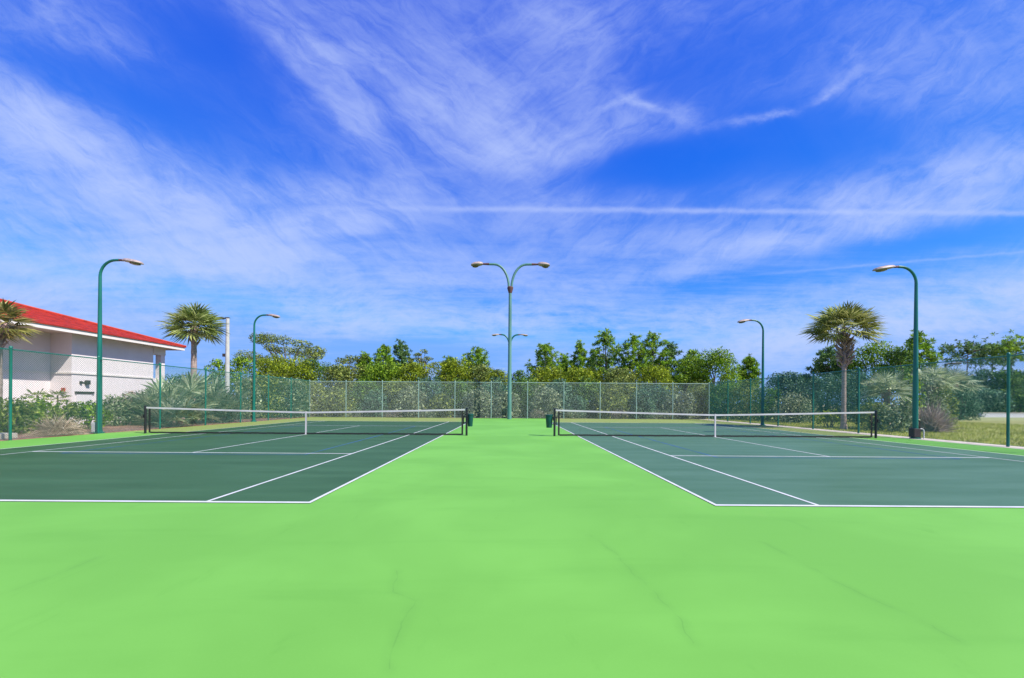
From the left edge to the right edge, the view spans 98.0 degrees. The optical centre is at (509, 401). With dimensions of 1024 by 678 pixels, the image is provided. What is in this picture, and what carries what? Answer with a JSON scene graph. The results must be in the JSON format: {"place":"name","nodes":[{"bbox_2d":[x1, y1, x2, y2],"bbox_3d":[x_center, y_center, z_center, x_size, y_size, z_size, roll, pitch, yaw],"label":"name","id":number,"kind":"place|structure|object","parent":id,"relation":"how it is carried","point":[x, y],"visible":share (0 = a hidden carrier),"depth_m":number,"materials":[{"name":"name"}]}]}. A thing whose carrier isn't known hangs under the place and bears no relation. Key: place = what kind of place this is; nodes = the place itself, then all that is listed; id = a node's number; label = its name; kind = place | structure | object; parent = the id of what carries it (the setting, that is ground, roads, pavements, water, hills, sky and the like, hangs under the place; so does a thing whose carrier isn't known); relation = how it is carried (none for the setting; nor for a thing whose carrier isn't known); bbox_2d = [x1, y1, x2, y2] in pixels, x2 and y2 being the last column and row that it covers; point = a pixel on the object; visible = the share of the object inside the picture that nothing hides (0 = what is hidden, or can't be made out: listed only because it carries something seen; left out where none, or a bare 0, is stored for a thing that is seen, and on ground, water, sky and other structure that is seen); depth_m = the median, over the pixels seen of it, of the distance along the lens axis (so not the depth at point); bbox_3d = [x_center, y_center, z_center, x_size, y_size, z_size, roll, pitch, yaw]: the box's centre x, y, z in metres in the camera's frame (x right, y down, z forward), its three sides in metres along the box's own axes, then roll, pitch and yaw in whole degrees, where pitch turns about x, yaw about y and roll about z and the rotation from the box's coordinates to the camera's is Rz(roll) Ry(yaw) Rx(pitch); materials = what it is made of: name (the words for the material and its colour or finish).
{"place":"outdoors","nodes":[
{"label":"outdoors","id":0,"kind":"place"},
{"bbox_2d":[0,298,185,423],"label":"house","id":1,"kind":"structure","parent":0,"point":[65,334],"depth_m":24.49,"materials":[{"name":"paint"}]},
{"bbox_2d":[0,417,304,440],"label":"mulch bed","id":2,"kind":"object","parent":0,"point":[142,427],"depth_m":21.96,"materials":[{"name":"soil"}]},
{"bbox_2d":[0,299,40,426],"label":"palm tree","id":3,"kind":"object","parent":2,"relation":"on","point":[13,312],"visible":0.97,"depth_m":17.68,"materials":[{"name":"green plant"}]},
{"bbox_2d":[0,395,43,433],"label":"shrub","id":4,"kind":"object","parent":2,"relation":"on","point":[25,412],"visible":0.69,"depth_m":17.18,"materials":[{"name":"green plant"}]},
{"bbox_2d":[15,395,67,430],"bbox_3d":[-19.646,0.544,18.664,1.741,1.643,1.998,0,0,25],"label":"shrub","id":5,"kind":"object","parent":2,"relation":"on","point":[42,406],"visible":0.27,"depth_m":18.41,"materials":[{"name":"green plant"}]},
{"bbox_2d":[23,411,91,436],"bbox_3d":[-17.084,0.718,16.997,2.263,1.218,2.042,0,0,0],"label":"dry grass mound","id":6,"kind":"object","parent":2,"relation":"on","point":[55,431],"visible":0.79,"depth_m":16.73,"materials":[{"name":"plant"}]},
{"bbox_2d":[42,399,88,423],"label":"shrub","id":7,"kind":"object","parent":2,"relation":"on","point":[68,409],"visible":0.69,"depth_m":18.35,"materials":[{"name":"green plant"}]},
{"bbox_2d":[68,400,113,429],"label":"shrub","id":8,"kind":"object","parent":2,"relation":"on","point":[80,405],"visible":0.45,"depth_m":20.12,"materials":[{"name":"green plant"}]},
{"bbox_2d":[91,394,134,425],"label":"shrub","id":9,"kind":"object","parent":2,"relation":"on","point":[107,408],"visible":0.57,"depth_m":22.91,"materials":[{"name":"green plant"}]},
{"bbox_2d":[91,258,143,433],"bbox_3d":[-15.694,-2.223,17.850,1.930,7.054,0.370,0,0,0],"label":"lamp post","id":10,"kind":"object","parent":2,"relation":"on","point":[99,323],"visible":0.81,"depth_m":17.80,"materials":[{"name":"green metal"}]},
{"bbox_2d":[0,346,309,440],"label":"chain link fence","id":11,"kind":"object","parent":2,"relation":"on","point":[292,385],"visible":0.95,"depth_m":19.17,"materials":[{"name":"green metal"}]},
{"bbox_2d":[124,376,194,424],"bbox_3d":[-18.587,-0.042,23.950,3.443,2.832,3.130,0,0,0],"label":"palmetto","id":12,"kind":"object","parent":2,"relation":"on","point":[146,400],"visible":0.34,"depth_m":23.32,"materials":[{"name":"plant"}]},
{"bbox_2d":[141,396,200,426],"bbox_3d":[-16.876,0.508,22.449,2.454,1.753,2.682,0,0,0],"label":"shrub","id":13,"kind":"object","parent":2,"relation":"on","point":[195,416],"visible":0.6,"depth_m":22.32,"materials":[{"name":"plant"}]},
{"bbox_2d":[123,370,219,424],"bbox_3d":[-18.658,-0.246,24.698,4.026,3.238,4.029,0,0,0],"label":"palmetto","id":14,"kind":"object","parent":2,"relation":"on","point":[194,389],"visible":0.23,"depth_m":24.80,"materials":[{"name":"plant"}]},
{"bbox_2d":[154,301,229,422],"bbox_3d":[-18.509,-2.245,26.076,3.940,7.162,3.690,0,0,0],"label":"palm tree","id":15,"kind":"object","parent":2,"relation":"on","point":[200,317],"visible":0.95,"depth_m":25.68,"materials":[{"name":"green plant"}]},
{"bbox_2d":[192,376,251,422],"bbox_3d":[-18.260,-0.171,26.950,4.491,3.092,3.706,0,0,0],"label":"palmetto","id":16,"kind":"object","parent":2,"relation":"on","point":[219,398],"visible":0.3,"depth_m":26.63,"materials":[{"name":"plant"}]},
{"bbox_2d":[218,317,229,391],"bbox_3d":[-18.986,-2.133,29.500,0.940,6.931,0.320,0,0,0],"label":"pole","id":17,"kind":"object","parent":2,"relation":"on","point":[226,355],"visible":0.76,"depth_m":29.41,"materials":[{"name":"metal"}]},
{"bbox_2d":[234,376,263,418],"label":"shrub","id":18,"kind":"object","parent":2,"relation":"on","point":[250,393],"visible":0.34,"depth_m":32.35,"materials":[{"name":"green plant"}]},
{"bbox_2d":[251,372,287,417],"bbox_3d":[-18.950,-0.530,35.107,2.893,3.791,2.606,0,0,32],"label":"shrub","id":19,"kind":"object","parent":2,"relation":"on","point":[270,392],"visible":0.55,"depth_m":34.71,"materials":[{"name":"green plant"}]},
{"bbox_2d":[275,377,314,417],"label":"shrub","id":20,"kind":"object","parent":2,"relation":"on","point":[296,397],"visible":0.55,"depth_m":35.67,"materials":[{"name":"green plant"}]},
{"bbox_2d":[0,417,1023,677],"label":"court surround","id":21,"kind":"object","parent":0,"point":[510,549],"visible":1,"depth_m":3.40,"materials":[{"name":"green paint"}]},
{"bbox_2d":[0,421,465,502],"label":"tennis court","id":22,"kind":"object","parent":21,"relation":"on","point":[232,468],"visible":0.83,"depth_m":9.41,"materials":[{"name":"green paint"}]},
{"bbox_2d":[141,406,467,435],"bbox_3d":[-8.100,0.758,17.691,12.938,1.130,0.199,0,0,0],"label":"tennis net","id":23,"kind":"object","parent":22,"relation":"on","point":[255,432],"visible":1,"depth_m":17.74,"materials":[{"name":"black fabric"}]},
{"bbox_2d":[251,314,279,421],"bbox_3d":[-15.336,-2.111,28.000,1.771,6.834,0.370,0,0,0],"label":"lamp post","id":24,"kind":"object","parent":21,"relation":"on","point":[253,387],"visible":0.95,"depth_m":27.94,"materials":[{"name":"metal"}]},
{"bbox_2d":[309,380,709,419],"bbox_3d":[0.001,-0.119,36.350,32.685,3.151,0.085,0,0,0],"label":"chain link fence","id":25,"kind":"object","parent":21,"relation":"on","point":[527,388],"visible":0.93,"depth_m":36.32,"materials":[{"name":"green metal"}]},
{"bbox_2d":[471,261,549,418],"bbox_3d":[0.044,-4.732,34.600,6.107,12.276,0.703,0,0,0],"label":"twin lamp post","id":26,"kind":"object","parent":21,"relation":"on","point":[510,290],"visible":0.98,"depth_m":34.50,"materials":[{"name":"metal"}]},
{"bbox_2d":[737,319,765,425],"bbox_3d":[14.900,-1.794,27.400,1.741,6.595,0.370,0,0,0],"label":"lamp post","id":27,"kind":"object","parent":21,"relation":"on","point":[762,386],"visible":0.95,"depth_m":27.34,"materials":[{"name":"metal"}]},
{"bbox_2d":[552,422,1023,507],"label":"tennis court","id":28,"kind":"object","parent":21,"relation":"on","point":[792,471],"visible":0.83,"depth_m":9.41,"materials":[{"name":"green paint"}]},
{"bbox_2d":[553,408,878,437],"bbox_3d":[8.200,0.864,17.691,12.938,1.130,0.199,0,0,0],"label":"tennis net","id":29,"kind":"object","parent":28,"relation":"on","point":[876,420],"visible":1,"depth_m":17.74,"materials":[{"name":"black fabric"}]},
{"bbox_2d":[0,0,1023,404],"label":"sky","id":30,"kind":"structure","parent":0,"point":[685,171],"materials":[{"name":"blue"}]},
{"bbox_2d":[243,402,1021,419],"bbox_3d":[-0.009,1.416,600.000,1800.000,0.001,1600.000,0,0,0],"label":"ground","id":31,"kind":"structure","parent":0,"point":[533,417],"depth_m":40.30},
{"bbox_2d":[223,356,263,395],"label":"broadleaf tree","id":32,"kind":"object","parent":31,"relation":"on","point":[238,362],"visible":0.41,"depth_m":46.65,"materials":[{"name":"green plant"}]},
{"bbox_2d":[233,332,327,376],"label":"broadleaf tree","id":33,"kind":"object","parent":31,"relation":"on","point":[314,354],"visible":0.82,"depth_m":55.25,"materials":[{"name":"green plant"}]},
{"bbox_2d":[246,353,320,401],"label":"broadleaf tree","id":34,"kind":"object","parent":31,"relation":"on","point":[281,367],"visible":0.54,"depth_m":47.94,"materials":[{"name":"green plant"}]},
{"bbox_2d":[299,357,330,411],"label":"broadleaf tree","id":35,"kind":"object","parent":31,"relation":"on","point":[321,371],"visible":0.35,"depth_m":51.56,"materials":[{"name":"green plant"}]},
{"bbox_2d":[313,386,356,416],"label":"shrub","id":36,"kind":"object","parent":31,"relation":"on","point":[334,399],"visible":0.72,"depth_m":37.95,"materials":[{"name":"green plant"}]},
{"bbox_2d":[319,363,364,395],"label":"broadleaf tree","id":37,"kind":"object","parent":31,"relation":"on","point":[342,373],"visible":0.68,"depth_m":47.20,"materials":[{"name":"green plant"}]},
{"bbox_2d":[342,378,387,415],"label":"shrub","id":38,"kind":"object","parent":31,"relation":"on","point":[358,395],"visible":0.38,"depth_m":41.02,"materials":[{"name":"green plant"}]},
{"bbox_2d":[356,389,390,416],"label":"shrub","id":39,"kind":"object","parent":31,"relation":"on","point":[367,407],"visible":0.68,"depth_m":39.09,"materials":[{"name":"green plant"}]},
{"bbox_2d":[358,361,404,392],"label":"broadleaf tree","id":40,"kind":"object","parent":31,"relation":"on","point":[384,371],"visible":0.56,"depth_m":47.14,"materials":[{"name":"green plant"}]},
{"bbox_2d":[366,343,399,385],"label":"tree","id":41,"kind":"object","parent":31,"relation":"on","point":[384,351],"visible":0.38,"depth_m":52.53,"materials":[{"name":"green plant"}]},
{"bbox_2d":[377,377,413,415],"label":"shrub","id":42,"kind":"object","parent":31,"relation":"on","point":[397,388],"visible":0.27,"depth_m":40.72,"materials":[{"name":"green plant"}]},
{"bbox_2d":[392,338,413,383],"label":"pine tree","id":43,"kind":"object","parent":31,"relation":"on","point":[401,354],"visible":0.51,"depth_m":54.73,"materials":[{"name":"green plant"}]},
{"bbox_2d":[391,385,427,416],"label":"shrub","id":44,"kind":"object","parent":31,"relation":"on","point":[409,400],"visible":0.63,"depth_m":38.48,"materials":[{"name":"green plant"}]},
{"bbox_2d":[389,361,434,396],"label":"broadleaf tree","id":45,"kind":"object","parent":31,"relation":"on","point":[415,371],"visible":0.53,"depth_m":46.88,"materials":[{"name":"green plant"}]},
{"bbox_2d":[408,374,450,415],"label":"shrub","id":46,"kind":"object","parent":31,"relation":"on","point":[427,388],"visible":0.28,"depth_m":41.12,"materials":[{"name":"green plant"}]},
{"bbox_2d":[425,392,455,417],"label":"shrub","id":47,"kind":"object","parent":31,"relation":"on","point":[437,402],"visible":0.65,"depth_m":38.31,"materials":[{"name":"green plant"}]},
{"bbox_2d":[431,357,474,395],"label":"broadleaf tree","id":48,"kind":"object","parent":31,"relation":"on","point":[458,367],"visible":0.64,"depth_m":48.19,"materials":[{"name":"green plant"}]},
{"bbox_2d":[443,377,478,415],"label":"shrub","id":49,"kind":"object","parent":31,"relation":"on","point":[456,392],"visible":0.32,"depth_m":40.92,"materials":[{"name":"green plant"}]},
{"bbox_2d":[461,346,491,384],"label":"tree","id":50,"kind":"object","parent":31,"relation":"on","point":[480,357],"visible":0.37,"depth_m":52.61,"materials":[{"name":"green plant"}]},
{"bbox_2d":[460,385,494,417],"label":"shrub","id":51,"kind":"object","parent":31,"relation":"on","point":[482,411],"visible":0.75,"depth_m":39.01,"materials":[{"name":"green plant"}]},
{"bbox_2d":[464,364,495,388],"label":"broadleaf tree","id":52,"kind":"object","parent":31,"relation":"on","point":[484,370],"visible":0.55,"depth_m":48.33,"materials":[{"name":"green plant"}]},
{"bbox_2d":[492,391,521,417],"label":"shrub","id":53,"kind":"object","parent":31,"relation":"on","point":[500,401],"visible":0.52,"depth_m":38.81,"materials":[{"name":"green plant"}]},
{"bbox_2d":[503,373,538,416],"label":"shrub","id":54,"kind":"object","parent":31,"relation":"on","point":[523,392],"visible":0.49,"depth_m":40.79,"materials":[{"name":"green plant"}]},
{"bbox_2d":[528,384,562,417],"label":"shrub","id":55,"kind":"object","parent":31,"relation":"on","point":[546,399],"visible":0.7,"depth_m":38.46,"materials":[{"name":"green plant"}]},
{"bbox_2d":[525,342,569,381],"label":"pine tree","id":56,"kind":"object","parent":31,"relation":"on","point":[544,350],"visible":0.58,"depth_m":52.59,"materials":[{"name":"green plant"}]},
{"bbox_2d":[527,365,572,389],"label":"broadleaf tree","id":57,"kind":"object","parent":31,"relation":"on","point":[546,375],"visible":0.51,"depth_m":47.12,"materials":[{"name":"green plant"}]},
{"bbox_2d":[569,339,591,384],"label":"pine tree","id":58,"kind":"object","parent":31,"relation":"on","point":[581,357],"visible":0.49,"depth_m":53.67,"materials":[{"name":"green plant"}]},
{"bbox_2d":[562,366,603,402],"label":"broadleaf tree","id":59,"kind":"object","parent":31,"relation":"on","point":[577,373],"visible":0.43,"depth_m":46.90,"materials":[{"name":"green plant"}]},
{"bbox_2d":[568,376,604,417],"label":"shrub","id":60,"kind":"object","parent":31,"relation":"on","point":[587,391],"visible":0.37,"depth_m":41.01,"materials":[{"name":"green plant"}]},
{"bbox_2d":[584,328,626,380],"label":"pine tree","id":61,"kind":"object","parent":31,"relation":"on","point":[606,339],"visible":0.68,"depth_m":53.62,"materials":[{"name":"green plant"}]},
{"bbox_2d":[594,381,629,418],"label":"shrub","id":62,"kind":"object","parent":31,"relation":"on","point":[615,404],"visible":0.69,"depth_m":38.75,"materials":[{"name":"green plant"}]},
{"bbox_2d":[596,366,638,390],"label":"broadleaf tree","id":63,"kind":"object","parent":31,"relation":"on","point":[614,372],"visible":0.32,"depth_m":47.01,"materials":[{"name":"green plant"}]},
{"bbox_2d":[603,376,639,417],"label":"shrub","id":64,"kind":"object","parent":31,"relation":"on","point":[627,394],"visible":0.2,"depth_m":40.77,"materials":[{"name":"green plant"}]},
{"bbox_2d":[615,333,648,380],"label":"pine tree","id":65,"kind":"object","parent":31,"relation":"on","point":[626,344],"visible":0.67,"depth_m":51.60,"materials":[{"name":"green plant"}]},
{"bbox_2d":[628,389,657,418],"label":"shrub","id":66,"kind":"object","parent":31,"relation":"on","point":[643,407],"visible":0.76,"depth_m":38.51,"materials":[{"name":"green plant"}]},
{"bbox_2d":[631,382,671,417],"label":"shrub","id":67,"kind":"object","parent":31,"relation":"on","point":[661,392],"visible":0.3,"depth_m":40.98,"materials":[{"name":"green plant"}]},
{"bbox_2d":[630,330,677,384],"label":"pine tree","id":68,"kind":"object","parent":31,"relation":"on","point":[650,357],"visible":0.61,"depth_m":52.40,"materials":[{"name":"green plant"}]},
{"bbox_2d":[631,363,679,399],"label":"broadleaf tree","id":69,"kind":"object","parent":31,"relation":"on","point":[655,373],"visible":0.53,"depth_m":47.21,"materials":[{"name":"green plant"}]},
{"bbox_2d":[656,341,686,402],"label":"pine tree","id":70,"kind":"object","parent":31,"relation":"on","point":[672,347],"visible":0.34,"depth_m":53.49,"materials":[{"name":"green plant"}]},
{"bbox_2d":[662,386,698,418],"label":"shrub","id":71,"kind":"object","parent":31,"relation":"on","point":[684,409],"visible":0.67,"depth_m":38.07,"materials":[{"name":"green plant"}]},
{"bbox_2d":[668,356,708,398],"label":"broadleaf tree","id":72,"kind":"object","parent":31,"relation":"on","point":[687,363],"visible":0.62,"depth_m":48.48,"materials":[{"name":"green plant"}]},
{"bbox_2d":[687,379,719,418],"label":"shrub","id":73,"kind":"object","parent":31,"relation":"on","point":[698,388],"visible":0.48,"depth_m":39.65,"materials":[{"name":"green plant"}]},
{"bbox_2d":[697,379,740,418],"bbox_3d":[18.500,-0.200,39.509,3.511,3.629,3.734,0,0,0],"label":"shrub","id":74,"kind":"object","parent":31,"relation":"on","point":[722,393],"visible":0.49,"depth_m":38.85,"materials":[{"name":"green plant"}]},
{"bbox_2d":[736,353,760,404],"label":"pine tree","id":75,"kind":"object","parent":31,"relation":"on","point":[751,369],"visible":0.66,"depth_m":51.59,"materials":[{"name":"plant"}]},
{"bbox_2d":[764,370,811,407],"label":"tree","id":76,"kind":"object","parent":31,"relation":"on","point":[788,374],"visible":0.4,"depth_m":76.89,"materials":[{"name":"green plant"}]},
{"bbox_2d":[698,419,1023,448],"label":"concrete strip","id":77,"kind":"object","parent":31,"relation":"on","point":[993,445],"visible":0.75,"depth_m":18.25,"materials":[{"name":"concrete"}]},
{"bbox_2d":[709,352,1023,446],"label":"chain link fence","id":78,"kind":"object","parent":77,"relation":"on","point":[1007,396],"visible":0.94,"depth_m":19.40,"materials":[{"name":"green metal"}]},
{"bbox_2d":[872,265,924,438],"bbox_3d":[15.468,-1.964,17.700,2.012,6.942,0.370,0,0,0],"label":"lamp post","id":79,"kind":"object","parent":77,"relation":"on","point":[914,432],"visible":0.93,"depth_m":17.65,"materials":[{"name":"green metal"}]},
{"bbox_2d":[935,335,1008,371],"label":"pine tree","id":80,"kind":"object","parent":31,"relation":"on","point":[967,347],"visible":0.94,"depth_m":81.41,"materials":[{"name":"green plant"}]},
{"bbox_2d":[966,387,1016,413],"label":"broadleaf tree","id":81,"kind":"object","parent":31,"relation":"on","point":[989,398],"visible":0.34,"depth_m":57.19,"materials":[{"name":"green plant"}]},
{"bbox_2d":[981,328,1023,370],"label":"pine tree","id":82,"kind":"object","parent":31,"relation":"on","point":[1012,346],"visible":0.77,"depth_m":79.35,"materials":[{"name":"green plant"}]},
{"bbox_2d":[981,368,1023,406],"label":"broadleaf tree","id":83,"kind":"object","parent":31,"relation":"on","point":[998,376],"visible":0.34,"depth_m":65.23,"materials":[{"name":"green plant"}]},
{"bbox_2d":[694,415,1023,420],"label":"sand track","id":84,"kind":"structure","parent":0,"point":[1003,418],"depth_m":42.92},
{"bbox_2d":[688,346,743,401],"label":"broadleaf tree","id":85,"kind":"object","parent":84,"relation":"on","point":[714,360],"visible":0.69,"depth_m":47.27,"materials":[{"name":"green plant"}]},
{"bbox_2d":[800,345,841,400],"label":"pine tree","id":86,"kind":"object","parent":84,"relation":"on","point":[820,365],"visible":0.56,"depth_m":47.57,"materials":[{"name":"plant"}]},
{"bbox_2d":[846,340,901,398],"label":"broadleaf tree","id":87,"kind":"object","parent":84,"relation":"on","point":[872,360],"visible":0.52,"depth_m":43.49,"materials":[{"name":"green plant"}]},
{"bbox_2d":[878,345,929,417],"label":"broadleaf tree","id":88,"kind":"object","parent":84,"relation":"on","point":[900,353],"visible":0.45,"depth_m":41.60,"materials":[{"name":"green plant"}]},
{"bbox_2d":[890,329,943,381],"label":"pine tree","id":89,"kind":"object","parent":84,"relation":"on","point":[925,346],"visible":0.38,"depth_m":43.34,"materials":[{"name":"plant"}]},
{"bbox_2d":[940,387,987,419],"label":"shrub","id":90,"kind":"object","parent":84,"relation":"on","point":[961,394],"visible":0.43,"depth_m":39.48,"materials":[{"name":"green plant"}]},
{"bbox_2d":[707,418,1023,446],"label":"lawn","id":91,"kind":"structure","parent":0,"point":[1002,422],"depth_m":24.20,"materials":[{"name":"plant"}]},
{"bbox_2d":[728,378,758,419],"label":"shrub","id":92,"kind":"object","parent":91,"relation":"on","point":[732,404],"visible":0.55,"depth_m":37.24,"materials":[{"name":"green plant"}]},
{"bbox_2d":[748,386,785,420],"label":"shrub","id":93,"kind":"object","parent":91,"relation":"on","point":[758,408],"visible":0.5,"depth_m":34.80,"materials":[{"name":"green plant"}]},
{"bbox_2d":[770,390,818,422],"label":"shrub","id":94,"kind":"object","parent":91,"relation":"on","point":[794,410],"visible":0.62,"depth_m":31.65,"materials":[{"name":"green plant"}]},
{"bbox_2d":[797,374,848,419],"bbox_3d":[25.253,-0.332,35.942,3.554,3.974,3.586,0,0,-41],"label":"shrub","id":95,"kind":"object","parent":91,"relation":"on","point":[820,402],"visible":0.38,"depth_m":35.56,"materials":[{"name":"green plant"}]},
{"bbox_2d":[799,300,890,429],"bbox_3d":[18.051,-1.893,24.061,4.153,6.934,4.059,0,0,0],"label":"palm tree","id":96,"kind":"object","parent":91,"relation":"on","point":[840,316],"visible":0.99,"depth_m":23.74,"materials":[{"name":"green plant"}]},
{"bbox_2d":[833,370,882,421],"bbox_3d":[26.565,-0.417,33.991,3.296,4.166,3.544,0,0,0],"label":"shrub","id":97,"kind":"object","parent":91,"relation":"on","point":[855,398],"visible":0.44,"depth_m":33.62,"materials":[{"name":"green plant"}]},
{"bbox_2d":[850,402,898,430],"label":"shrub","id":98,"kind":"object","parent":91,"relation":"on","point":[866,414],"visible":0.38,"depth_m":23.38,"materials":[{"name":"green plant"}]},
{"bbox_2d":[860,370,918,426],"bbox_3d":[20.724,-0.119,24.470,2.935,3.419,2.739,0,0,-39],"label":"palm tree","id":99,"kind":"object","parent":91,"relation":"on","point":[893,385],"visible":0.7,"depth_m":24.30,"materials":[{"name":"green plant"}]},
{"bbox_2d":[877,395,919,431],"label":"shrub","id":100,"kind":"object","parent":91,"relation":"on","point":[898,418],"visible":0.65,"depth_m":22.27,"materials":[{"name":"green plant"}]},
{"bbox_2d":[902,397,960,431],"bbox_3d":[21.316,0.578,22.541,2.639,2.013,2.323,0,0,0],"label":"dry bush","id":101,"kind":"object","parent":91,"relation":"on","point":[932,415],"visible":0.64,"depth_m":22.18,"materials":[{"name":"grey plant"}]},
{"bbox_2d":[918,372,952,418],"bbox_3d":[26.398,-0.136,28.058,1.786,3.596,1.972,0,0,0],"label":"shrub","id":102,"kind":"object","parent":91,"relation":"on","point":[929,396],"visible":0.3,"depth_m":27.76,"materials":[{"name":"green plant"}]},
{"bbox_2d":[907,365,964,408],"bbox_3d":[29.558,-0.518,31.033,3.288,4.333,3.493,0,0,42],"label":"palm tree","id":103,"kind":"object","parent":91,"relation":"on","point":[940,373],"visible":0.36,"depth_m":30.57,"materials":[{"name":"green plant"}]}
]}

